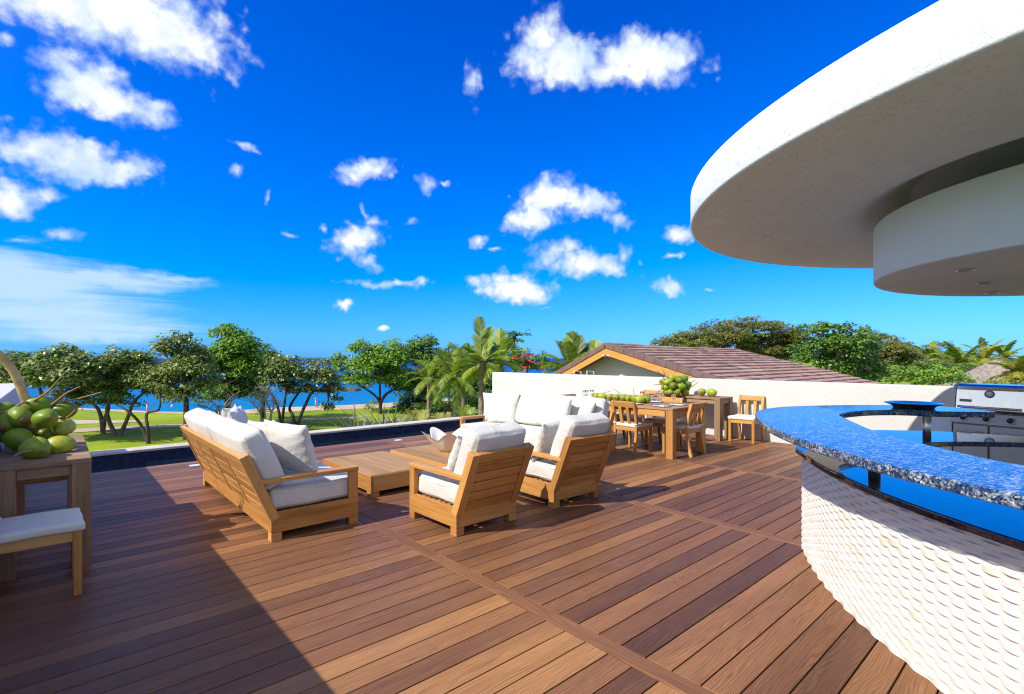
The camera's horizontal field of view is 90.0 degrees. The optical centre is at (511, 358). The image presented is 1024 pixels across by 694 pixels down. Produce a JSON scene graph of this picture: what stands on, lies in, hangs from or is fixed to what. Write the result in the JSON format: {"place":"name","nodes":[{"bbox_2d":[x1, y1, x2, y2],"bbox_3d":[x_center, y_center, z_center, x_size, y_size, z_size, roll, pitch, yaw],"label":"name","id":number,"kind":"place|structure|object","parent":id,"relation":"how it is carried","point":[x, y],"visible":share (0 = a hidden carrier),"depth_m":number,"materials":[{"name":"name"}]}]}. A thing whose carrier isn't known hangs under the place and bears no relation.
{"place":"outdoors","nodes":[
{"label":"outdoors","id":0,"kind":"place"},
{"bbox_2d":[3,443,66,484],"bbox_3d":[-4.503,1.093,4.907,0.530,0.815,0.466,0,0,-40],"label":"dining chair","id":1,"kind":"object","parent":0,"point":[47,479],"visible":0.01,"depth_m":4.76,"materials":[{"name":"brown wood"}]},
{"bbox_2d":[72,415,368,432],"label":"path","id":2,"kind":"structure","parent":0,"point":[127,427],"depth_m":38.04,"materials":[{"name":"concrete"}]},
{"bbox_2d":[78,398,447,413],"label":"beach","id":3,"kind":"structure","parent":0,"point":[338,407],"depth_m":51.77,"materials":[{"name":"sand"}]},
{"bbox_2d":[288,358,330,358],"bbox_3d":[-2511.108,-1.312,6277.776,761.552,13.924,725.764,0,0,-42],"label":"hills","id":4,"kind":"structure","parent":0,"point":[313,358],"depth_m":6166.95,"materials":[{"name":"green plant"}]},
{"bbox_2d":[7,358,926,411],"bbox_3d":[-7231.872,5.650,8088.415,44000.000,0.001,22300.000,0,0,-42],"label":"sea","id":5,"kind":"structure","parent":0,"point":[363,396],"depth_m":71.90,"materials":[{"name":"liquid"}]},
{"bbox_2d":[279,387,360,390],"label":"breakwater","id":6,"kind":"object","parent":5,"relation":"in","point":[353,389],"visible":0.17,"depth_m":88.33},
{"bbox_2d":[0,0,1023,357],"label":"sky","id":7,"kind":"structure","parent":0,"point":[312,177],"materials":[{"name":"blue"}]},
{"bbox_2d":[33,359,1014,450],"bbox_3d":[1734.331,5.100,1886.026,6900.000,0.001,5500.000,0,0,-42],"label":"lawn","id":8,"kind":"structure","parent":0,"point":[107,440],"depth_m":40.65,"materials":[{"name":"green plant"}]},
{"bbox_2d":[0,383,21,452],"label":"parapet wall","id":9,"kind":"structure","parent":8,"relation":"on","point":[8,392],"depth_m":5.60,"materials":[{"name":"white paint"}]},
{"bbox_2d":[0,342,113,401],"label":"tree","id":10,"kind":"object","parent":8,"relation":"on","point":[50,368],"visible":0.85,"depth_m":30.42,"materials":[{"name":"green plant"}]},
{"bbox_2d":[41,358,129,433],"bbox_3d":[-28.345,2.530,34.481,5.188,5.452,5.581,0,0,-42],"label":"tree","id":11,"kind":"object","parent":8,"relation":"on","point":[81,391],"visible":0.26,"depth_m":34.34,"materials":[{"name":"green plant"}]},
{"bbox_2d":[73,420,149,423],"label":"path","id":12,"kind":"structure","parent":8,"relation":"on","point":[92,421],"depth_m":41.05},
{"bbox_2d":[85,344,174,435],"bbox_3d":[-24.576,2.167,33.294,5.872,6.253,3.951,0,0,-1],"label":"tree","id":13,"kind":"object","parent":8,"relation":"on","point":[140,363],"visible":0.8,"depth_m":32.84,"materials":[{"name":"green plant"}]},
{"bbox_2d":[116,382,179,443],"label":"tree","id":14,"kind":"object","parent":8,"relation":"on","point":[146,434],"visible":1,"depth_m":30.51,"materials":[{"name":"green plant"}]},
{"bbox_2d":[140,330,224,439],"bbox_3d":[-20.602,1.732,32.234,4.766,7.034,3.760,0,0,35],"label":"tree","id":15,"kind":"object","parent":8,"relation":"on","point":[184,367],"visible":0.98,"depth_m":31.82,"materials":[{"name":"green plant"}]},
{"bbox_2d":[194,375,250,414],"bbox_3d":[-20.671,3.089,36.268,4.876,4.249,3.058,0,0,26],"label":"bare shrub","id":16,"kind":"object","parent":8,"relation":"on","point":[218,407],"visible":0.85,"depth_m":35.98,"materials":[{"name":"plant"}]},
{"bbox_2d":[190,322,269,408],"bbox_3d":[-20.885,1.277,37.968,4.652,7.970,6.632,0,0,-75],"label":"tree","id":17,"kind":"object","parent":8,"relation":"on","point":[234,358],"visible":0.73,"depth_m":37.12,"materials":[{"name":"green plant"}]},
{"bbox_2d":[234,342,287,420],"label":"tree","id":18,"kind":"object","parent":8,"relation":"on","point":[268,352],"visible":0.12,"depth_m":41.76,"materials":[{"name":"green plant"}]},
{"bbox_2d":[245,376,285,421],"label":"tree","id":19,"kind":"object","parent":8,"relation":"on","point":[263,401],"visible":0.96,"depth_m":35.09,"materials":[{"name":"plant"}]},
{"bbox_2d":[253,353,310,422],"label":"tree","id":20,"kind":"object","parent":8,"relation":"on","point":[283,364],"visible":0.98,"depth_m":36.78,"materials":[{"name":"green plant"}]},
{"bbox_2d":[288,357,348,424],"bbox_3d":[-14.117,2.598,37.315,4.405,5.346,3.146,0,0,-14],"label":"tree","id":21,"kind":"object","parent":8,"relation":"on","point":[323,375],"visible":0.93,"depth_m":37.25,"materials":[{"name":"green plant"}]},
{"bbox_2d":[316,401,380,429],"bbox_3d":[-4.420,3.205,14.909,3.057,3.994,3.186,0,0,-42],"label":"bladed plant","id":22,"kind":"object","parent":8,"relation":"on","point":[355,422],"visible":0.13,"depth_m":15.29,"materials":[{"name":"plant"}]},
{"bbox_2d":[327,336,412,413],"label":"tree","id":23,"kind":"object","parent":8,"relation":"on","point":[376,359],"visible":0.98,"depth_m":46.06,"materials":[{"name":"green plant"}]},
{"bbox_2d":[363,399,380,421],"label":"tree","id":24,"kind":"object","parent":8,"relation":"on","point":[372,407],"visible":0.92,"depth_m":21.86,"materials":[{"name":"green plant"}]},
{"bbox_2d":[344,405,407,425],"bbox_3d":[-3.871,3.272,15.328,2.327,3.861,2.651,0,0,-42],"label":"bladed plant","id":25,"kind":"object","parent":8,"relation":"on","point":[384,420],"visible":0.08,"depth_m":15.76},
{"bbox_2d":[375,401,416,424],"bbox_3d":[-3.671,3.295,15.931,1.999,3.815,2.245,0,0,-42],"label":"bladed plant","id":26,"kind":"object","parent":8,"relation":"on","point":[395,420],"visible":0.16,"depth_m":16.29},
{"bbox_2d":[344,409,474,426],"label":"planting bed","id":27,"kind":"object","parent":8,"relation":"on","point":[367,423],"visible":0.15,"depth_m":41.67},
{"bbox_2d":[404,355,450,418],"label":"palm tree","id":28,"kind":"object","parent":27,"relation":"on","point":[427,379],"visible":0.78,"depth_m":42.88,"materials":[{"name":"green plant"}]},
{"bbox_2d":[411,389,491,413],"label":"shrub","id":29,"kind":"object","parent":27,"relation":"on","point":[468,400],"visible":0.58,"depth_m":45.32,"materials":[{"name":"green plant"}]},
{"bbox_2d":[398,409,438,421],"bbox_3d":[-3.369,3.457,17.778,2.251,3.490,1.691,0,0,5],"label":"palm plant","id":30,"kind":"object","parent":8,"relation":"on","point":[423,416],"visible":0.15,"depth_m":18.25,"materials":[{"name":"green plant"}]},
{"bbox_2d":[427,411,451,418],"bbox_3d":[-2.804,3.654,19.946,1.690,3.096,1.830,0,0,-42],"label":"palm plant","id":31,"kind":"object","parent":8,"relation":"on","point":[439,415],"visible":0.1,"depth_m":20.24,"materials":[{"name":"green plant"}]},
{"bbox_2d":[384,333,507,410],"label":"tree","id":32,"kind":"object","parent":8,"relation":"on","point":[418,351],"visible":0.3,"depth_m":49.31,"materials":[{"name":"green plant"}]},
{"bbox_2d":[418,348,491,416],"bbox_3d":[-3.748,2.148,36.002,5.062,5.904,4.159,0,0,9],"label":"palm tree","id":33,"kind":"object","parent":8,"relation":"on","point":[456,383],"visible":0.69,"depth_m":35.70,"materials":[{"name":"green plant"}]},
{"bbox_2d":[438,342,475,410],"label":"palm tree","id":34,"kind":"object","parent":8,"relation":"on","point":[462,357],"visible":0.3,"depth_m":37.86,"materials":[{"name":"green plant"}]},
{"bbox_2d":[452,405,482,416],"bbox_3d":[-1.603,3.465,18.857,1.216,3.475,1.513,0,0,-42],"label":"palm plant","id":35,"kind":"object","parent":8,"relation":"on","point":[461,412],"visible":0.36,"depth_m":19.16,"materials":[{"name":"green plant"}]},
{"bbox_2d":[447,315,516,414],"bbox_3d":[-1.579,1.387,26.254,3.346,7.427,3.146,0,0,-42],"label":"palm tree","id":36,"kind":"object","parent":8,"relation":"on","point":[481,354],"visible":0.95,"depth_m":26.18,"materials":[{"name":"green plant"}]},
{"bbox_2d":[478,328,527,384],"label":"palm tree","id":37,"kind":"object","parent":8,"relation":"on","point":[501,339],"visible":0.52,"depth_m":29.84,"materials":[{"name":"green plant"}]},
{"bbox_2d":[505,329,531,371],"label":"tree","id":38,"kind":"object","parent":8,"relation":"on","point":[514,333],"visible":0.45,"depth_m":61.65,"materials":[{"name":"green plant"}]},
{"bbox_2d":[485,348,554,383],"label":"tree","id":39,"kind":"object","parent":8,"relation":"on","point":[520,360],"visible":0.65,"depth_m":39.48,"materials":[{"name":"green plant"}]},
{"bbox_2d":[539,331,591,372],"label":"palm tree","id":40,"kind":"object","parent":8,"relation":"on","point":[573,346],"visible":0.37,"depth_m":24.30,"materials":[{"name":"green plant"}]},
{"bbox_2d":[588,340,601,350],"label":"palm tree","id":41,"kind":"object","parent":8,"relation":"on","point":[595,343],"visible":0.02,"depth_m":25.42,"materials":[{"name":"green plant"}]},
{"bbox_2d":[650,315,813,363],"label":"tree","id":42,"kind":"object","parent":8,"relation":"on","point":[742,335],"visible":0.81,"depth_m":44.16,"materials":[{"name":"green plant"}]},
{"bbox_2d":[785,320,893,381],"bbox_3d":[24.503,1.219,38.086,7.649,8.046,6.111,0,0,-42],"label":"tree","id":43,"kind":"object","parent":8,"relation":"on","point":[841,350],"visible":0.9,"depth_m":37.34,"materials":[{"name":"green plant"}]},
{"bbox_2d":[859,329,933,380],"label":"tree","id":44,"kind":"object","parent":8,"relation":"on","point":[904,353],"visible":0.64,"depth_m":46.83,"materials":[{"name":"green plant"}]},
{"bbox_2d":[880,364,975,385],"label":"tree","id":45,"kind":"object","parent":8,"relation":"on","point":[918,379],"visible":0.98,"depth_m":29.65,"materials":[{"name":"green plant"}]},
{"bbox_2d":[913,341,959,384],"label":"palm tree","id":46,"kind":"object","parent":8,"relation":"on","point":[927,351],"visible":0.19,"depth_m":59.86,"materials":[{"name":"green plant"}]},
{"bbox_2d":[875,359,1014,383],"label":"tree","id":47,"kind":"object","parent":8,"relation":"on","point":[928,363],"visible":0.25,"depth_m":43.92,"materials":[{"name":"green plant"}]},
{"bbox_2d":[924,346,973,379],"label":"palm tree","id":48,"kind":"object","parent":8,"relation":"on","point":[941,357],"visible":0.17,"depth_m":57.68,"materials":[{"name":"green plant"}]},
{"bbox_2d":[910,341,990,385],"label":"tree","id":49,"kind":"object","parent":8,"relation":"on","point":[943,344],"visible":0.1,"depth_m":74.05,"materials":[{"name":"green plant"}]},
{"bbox_2d":[930,341,993,375],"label":"palm tree","id":50,"kind":"object","parent":8,"relation":"on","point":[958,355],"visible":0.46,"depth_m":51.58,"materials":[{"name":"green plant"}]},
{"bbox_2d":[939,359,1008,385],"bbox_3d":[36.172,2.588,37.920,6.700,5.024,6.820,0,0,-42],"label":"thatched hut","id":51,"kind":"object","parent":8,"relation":"on","point":[984,372],"visible":0.3,"depth_m":37.39,"materials":[{"name":"grey plant"}]},
{"bbox_2d":[943,375,1023,384],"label":"tree","id":52,"kind":"object","parent":8,"relation":"on","point":[1014,382],"visible":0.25,"depth_m":31.57,"materials":[{"name":"green plant"}]},
{"bbox_2d":[961,337,1018,364],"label":"palm tree","id":53,"kind":"object","parent":8,"relation":"on","point":[985,357],"visible":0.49,"depth_m":61.42,"materials":[{"name":"green plant"}]},
{"bbox_2d":[982,340,1021,361],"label":"palm tree","id":54,"kind":"object","parent":8,"relation":"on","point":[1005,349],"visible":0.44,"depth_m":65.53,"materials":[{"name":"green plant"}]},
{"bbox_2d":[986,355,1023,384],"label":"palm tree","id":55,"kind":"object","parent":8,"relation":"on","point":[1015,371],"visible":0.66,"depth_m":33.94,"materials":[{"name":"green plant"}]},
{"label":"terrace base","id":56,"kind":"structure","parent":8,"relation":"on","visible":0},
{"bbox_2d":[0,425,943,693],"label":"deck","id":57,"kind":"structure","parent":56,"relation":"on","point":[648,571],"depth_m":3.22,"materials":[{"name":"wood"}]},
{"bbox_2d":[0,508,84,595],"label":"stool","id":58,"kind":"object","parent":57,"relation":"on","point":[33,531],"visible":1,"depth_m":3.20,"materials":[{"name":"wood"}]},
{"bbox_2d":[0,435,91,582],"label":"console table","id":59,"kind":"object","parent":57,"relation":"on","point":[73,465],"visible":0.77,"depth_m":3.66,"materials":[{"name":"brown wood"}]},
{"bbox_2d":[0,350,101,458],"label":"coconut bunch","id":60,"kind":"object","parent":59,"relation":"on","point":[48,423],"visible":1,"depth_m":3.94,"materials":[{"name":"food"}]},
{"bbox_2d":[180,408,358,541],"bbox_3d":[-2.607,1.030,5.301,1.019,0.940,2.570,0,0,-42],"label":"sofa","id":61,"kind":"object","parent":57,"relation":"on","point":[240,465],"visible":0.94,"depth_m":4.45,"materials":[{"name":"brown wood"}]},
{"bbox_2d":[221,405,247,421],"bbox_3d":[-3.253,0.808,6.075,0.177,0.500,0.500,-16,-1,-7],"label":"throw pillow","id":62,"kind":"object","parent":61,"relation":"on","point":[224,412],"visible":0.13,"depth_m":5.90,"materials":[{"name":"beige fabric"}]},
{"bbox_2d":[227,404,246,423],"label":"throw pillow","id":63,"kind":"object","parent":61,"relation":"on","point":[235,412],"visible":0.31,"depth_m":5.69,"materials":[{"name":"beige fabric"}]},
{"bbox_2d":[247,420,276,442],"bbox_3d":[-2.378,0.839,5.064,0.520,0.520,0.176,-5,19,38],"label":"throw pillow","id":64,"kind":"object","parent":61,"relation":"on","point":[261,426],"visible":0.07,"depth_m":4.96,"materials":[{"name":"beige fabric"}]},
{"bbox_2d":[264,419,319,476],"bbox_3d":[-2.029,0.829,4.700,0.540,0.540,0.171,3,21,25],"label":"throw pillow","id":65,"kind":"object","parent":61,"relation":"on","point":[292,446],"visible":0.86,"depth_m":4.61,"materials":[{"name":"beige fabric"}]},
{"bbox_2d":[89,415,482,472],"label":"infinity pool","id":66,"kind":"structure","parent":57,"relation":"in","point":[109,457],"depth_m":9.68,"materials":[{"name":"tile"}]},
{"bbox_2d":[91,427,459,472],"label":"water","id":67,"kind":"structure","parent":66,"relation":"in","point":[156,463],"depth_m":8.12,"materials":[{"name":"blue liquid"}]},
{"bbox_2d":[323,451,434,497],"bbox_3d":[-1.641,1.383,6.253,0.830,0.235,1.310,0,0,-42],"label":"coffee table","id":68,"kind":"object","parent":57,"relation":"on","point":[378,471],"visible":0.78,"depth_m":5.88,"materials":[{"name":"brown wood"}]},
{"bbox_2d":[390,444,450,467],"bbox_3d":[-0.916,1.383,6.868,0.850,0.235,1.360,0,0,-42],"label":"coffee table","id":69,"kind":"object","parent":57,"relation":"on","point":[432,454],"visible":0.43,"depth_m":6.78,"materials":[{"name":"brown wood"}]},
{"bbox_2d":[421,426,466,451],"bbox_3d":[-0.848,1.120,7.036,0.743,0.285,0.715,0,0,28],"label":"fluted bowl","id":70,"kind":"object","parent":69,"relation":"on","point":[440,440],"visible":0.67,"depth_m":6.85,"materials":[{"name":"beige ceramic"}]},
{"bbox_2d":[409,422,533,536],"bbox_3d":[-0.398,1.034,4.723,0.700,0.931,1.011,0,0,-43],"label":"armchair","id":71,"kind":"object","parent":57,"relation":"on","point":[483,481],"visible":0.99,"depth_m":4.45,"materials":[{"name":"brown wood"}]},
{"bbox_2d":[446,436,462,470],"bbox_3d":[-0.397,0.882,4.735,0.420,0.420,0.176,3,21,-46],"label":"throw pillow","id":72,"kind":"object","parent":71,"relation":"on","point":[452,459],"visible":0.2,"depth_m":4.60,"materials":[{"name":"beige fabric"}]},
{"bbox_2d":[460,391,614,449],"bbox_3d":[0.296,1.032,7.964,1.021,0.936,2.460,0,0,-42],"label":"sofa","id":73,"kind":"object","parent":57,"relation":"on","point":[534,413],"visible":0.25,"depth_m":8.08,"materials":[{"name":"fabric"}]},
{"bbox_2d":[483,391,509,421],"bbox_3d":[-0.257,0.830,8.838,0.520,0.520,0.181,-4,-16,12],"label":"throw pillow","id":74,"kind":"object","parent":73,"relation":"on","point":[487,397],"visible":0.27,"depth_m":8.83,"materials":[{"name":"beige fabric"}]},
{"bbox_2d":[487,391,519,422],"bbox_3d":[-0.144,0.834,8.588,0.540,0.540,0.178,2,-16,27],"label":"throw pillow","id":75,"kind":"object","parent":73,"relation":"on","point":[503,408],"visible":0.99,"depth_m":8.52,"materials":[{"name":"beige fabric"}]},
{"bbox_2d":[552,398,571,421],"bbox_3d":[0.741,0.836,7.608,0.177,0.520,0.520,18,-8,-11],"label":"throw pillow","id":76,"kind":"object","parent":73,"relation":"on","point":[563,407],"visible":0.58,"depth_m":7.45,"materials":[{"name":"beige fabric"}]},
{"bbox_2d":[577,399,595,414],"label":"throw pillow","id":77,"kind":"object","parent":73,"relation":"on","point":[585,406],"visible":0.41,"depth_m":7.32,"materials":[{"name":"beige fabric"}]},
{"bbox_2d":[520,412,616,507],"bbox_3d":[0.508,1.035,5.533,0.700,0.930,1.012,0,0,-40],"label":"armchair","id":78,"kind":"object","parent":57,"relation":"on","point":[573,463],"visible":0.86,"depth_m":5.21,"materials":[{"name":"brown wood"}]},
{"bbox_2d":[532,418,561,461],"bbox_3d":[0.411,0.867,5.513,0.179,0.460,0.460,29,23,33],"label":"throw pillow","id":79,"kind":"object","parent":78,"relation":"on","point":[546,434],"visible":0.62,"depth_m":5.37,"materials":[{"name":"beige fabric"}]},
{"bbox_2d":[617,394,644,442],"bbox_3d":[2.102,1.093,9.420,0.530,0.815,0.466,0,0,-42],"label":"dining chair","id":80,"kind":"object","parent":57,"relation":"on","point":[640,417],"visible":0.27,"depth_m":9.35,"materials":[{"name":"brown wood"}]},
{"bbox_2d":[611,400,652,453],"bbox_3d":[1.949,1.093,8.313,0.530,0.815,0.466,0,0,-42],"label":"dining chair","id":81,"kind":"object","parent":57,"relation":"on","point":[635,425],"visible":0.99,"depth_m":8.20,"materials":[{"name":"brown wood"}]},
{"bbox_2d":[643,390,662,420],"bbox_3d":[2.837,1.093,10.789,0.530,0.815,0.466,0,0,-42],"label":"dining chair","id":82,"kind":"object","parent":57,"relation":"on","point":[649,391],"visible":0.06,"depth_m":10.99,"materials":[{"name":"brown wood"}]},
{"bbox_2d":[606,399,705,459],"bbox_3d":[1.995,1.123,8.719,0.998,0.754,2.240,0,0,-42],"label":"dining table","id":83,"kind":"object","parent":57,"relation":"on","point":[671,413],"visible":0.31,"depth_m":7.76,"materials":[{"name":"brown wood"}]},
{"bbox_2d":[597,393,606,399],"bbox_3d":[1.610,0.683,9.093,0.189,0.130,0.130,0,0,18],"label":"coconut","id":84,"kind":"object","parent":83,"relation":"on","point":[602,395],"visible":0.73,"depth_m":9.04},
{"bbox_2d":[607,394,612,400],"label":"coconut","id":85,"kind":"object","parent":83,"relation":"on","point":[609,397],"visible":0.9,"depth_m":8.89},
{"bbox_2d":[612,394,619,400],"bbox_3d":[1.816,0.683,8.865,0.130,0.130,0.189,0,0,38],"label":"coconut","id":86,"kind":"object","parent":83,"relation":"on","point":[615,397],"visible":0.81,"depth_m":8.80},
{"bbox_2d":[614,389,625,400],"bbox_3d":[1.875,0.630,8.736,0.281,0.236,0.141,0,0,-22],"label":"coconut","id":87,"kind":"object","parent":83,"relation":"on","point":[621,397],"visible":0.69,"depth_m":8.70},
{"bbox_2d":[625,395,630,401],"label":"coconut","id":88,"kind":"object","parent":83,"relation":"on","point":[627,398],"visible":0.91,"depth_m":8.61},
{"bbox_2d":[631,388,637,401],"bbox_3d":[2.062,0.623,8.586,0.130,0.249,0.189,0,0,-32],"label":"coconut","id":89,"kind":"object","parent":83,"relation":"on","point":[633,398],"visible":0.44,"depth_m":8.55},
{"bbox_2d":[635,396,645,402],"bbox_3d":[2.117,0.683,8.437,0.189,0.130,0.130,0,0,-2],"label":"coconut","id":90,"kind":"object","parent":83,"relation":"on","point":[640,399],"visible":0.96,"depth_m":8.39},
{"bbox_2d":[643,396,650,402],"bbox_3d":[2.211,0.683,8.494,0.189,0.130,0.130,0,0,38],"label":"coconut","id":91,"kind":"object","parent":83,"relation":"on","point":[648,400],"visible":0.44,"depth_m":8.43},
{"bbox_2d":[649,394,653,404],"bbox_3d":[2.228,0.658,8.190,0.072,0.175,0.072,0,0,-42],"label":"wine glass","id":92,"kind":"object","parent":83,"relation":"on","point":[651,396],"visible":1,"depth_m":8.17,"materials":[{"name":"white"}]},
{"bbox_2d":[653,405,670,406],"bbox_3d":[2.311,0.736,7.888,0.274,0.018,0.274,0,0,-42],"label":"plate","id":93,"kind":"object","parent":83,"relation":"on","point":[662,405],"visible":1,"depth_m":7.89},
{"bbox_2d":[671,393,675,403],"bbox_3d":[2.625,0.658,8.316,0.072,0.175,0.072,0,0,-42],"label":"wine glass","id":94,"kind":"object","parent":83,"relation":"on","point":[673,395],"visible":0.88,"depth_m":8.29,"materials":[{"name":"white"}]},
{"bbox_2d":[644,397,683,444],"bbox_3d":[2.622,1.093,8.839,0.530,0.815,0.466,0,0,-42],"label":"dining chair","id":95,"kind":"object","parent":57,"relation":"on","point":[658,421],"visible":0.55,"depth_m":8.81,"materials":[{"name":"brown wood"}]},
{"bbox_2d":[662,402,706,457],"bbox_3d":[2.708,1.093,8.060,0.466,0.815,0.530,0,0,-42],"label":"dining chair","id":96,"kind":"object","parent":57,"relation":"on","point":[687,428],"visible":0.84,"depth_m":7.93,"materials":[{"name":"brown wood"}]},
{"bbox_2d":[648,393,732,440],"bbox_3d":[3.453,1.111,10.001,0.510,0.778,1.509,0,0,-42],"label":"console table","id":97,"kind":"object","parent":57,"relation":"on","point":[718,402],"visible":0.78,"depth_m":9.54,"materials":[{"name":"brown wood"}]},
{"bbox_2d":[655,369,697,395],"bbox_3d":[3.009,0.462,9.838,1.027,0.547,0.594,0,0,-18],"label":"coconut bunch","id":98,"kind":"object","parent":97,"relation":"on","point":[671,384],"visible":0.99,"depth_m":9.83,"materials":[{"name":"food"}]},
{"bbox_2d":[698,388,705,395],"bbox_3d":[3.636,0.650,9.800,0.150,0.149,0.218,0,0,28],"label":"coconut","id":99,"kind":"object","parent":97,"relation":"on","point":[701,391],"visible":1,"depth_m":9.73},
{"bbox_2d":[707,389,716,396],"bbox_3d":[3.769,0.650,9.646,0.150,0.149,0.218,0,0,-32],"label":"coconut","id":100,"kind":"object","parent":97,"relation":"on","point":[711,392],"visible":1,"depth_m":9.59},
{"bbox_2d":[492,372,953,443],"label":"parapet wall","id":101,"kind":"structure","parent":57,"relation":"on","point":[787,393],"depth_m":9.34,"materials":[{"name":"white paint"}]},
{"bbox_2d":[728,395,764,443],"bbox_3d":[4.238,1.093,9.252,0.530,0.815,0.466,0,0,-44],"label":"dining chair","id":102,"kind":"object","parent":57,"relation":"on","point":[739,418],"visible":0.81,"depth_m":9.24,"materials":[{"name":"brown wood"}]},
{"bbox_2d":[755,405,1023,693],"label":"bar counter","id":103,"kind":"object","parent":57,"relation":"on","point":[912,545],"visible":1,"depth_m":2.46,"materials":[{"name":"tile"}]},
{"bbox_2d":[883,401,944,409],"bbox_3d":[3.637,0.425,4.639,0.440,0.050,0.440,0,0,-42],"label":"granite tray","id":104,"kind":"object","parent":103,"relation":"on","point":[923,405],"visible":1,"depth_m":4.56,"materials":[{"name":"stone"}]},
{"bbox_2d":[951,383,1023,464],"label":"gas grill","id":105,"kind":"object","parent":57,"relation":"on","point":[1004,403],"visible":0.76,"depth_m":5.88,"materials":[{"name":"metal"}]},
{"bbox_2d":[953,423,987,458],"bbox_3d":[5.398,1.093,6.039,0.062,0.615,0.318,0,0,-29],"label":"door","id":106,"kind":"structure","parent":105,"relation":"in","point":[982,452],"depth_m":6.03,"materials":[{"name":"metal"}]},
{"bbox_2d":[990,427,1023,464],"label":"door","id":107,"kind":"structure","parent":105,"relation":"in","point":[1015,455],"depth_m":5.75,"materials":[{"name":"metal"}]},
{"bbox_2d":[552,342,882,383],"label":"tiled house","id":108,"kind":"structure","parent":0,"point":[624,359],"depth_m":16.75,"materials":[{"name":"tile"}]},
{"bbox_2d":[691,0,1023,295],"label":"roof canopy","id":109,"kind":"object","parent":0,"point":[893,157],"visible":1,"depth_m":2.97,"materials":[{"name":"white paint"}]},
{"bbox_2d":[931,417,952,450],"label":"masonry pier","id":110,"kind":"structure","parent":0,"point":[943,424],"depth_m":6.30,"materials":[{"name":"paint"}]}
]}

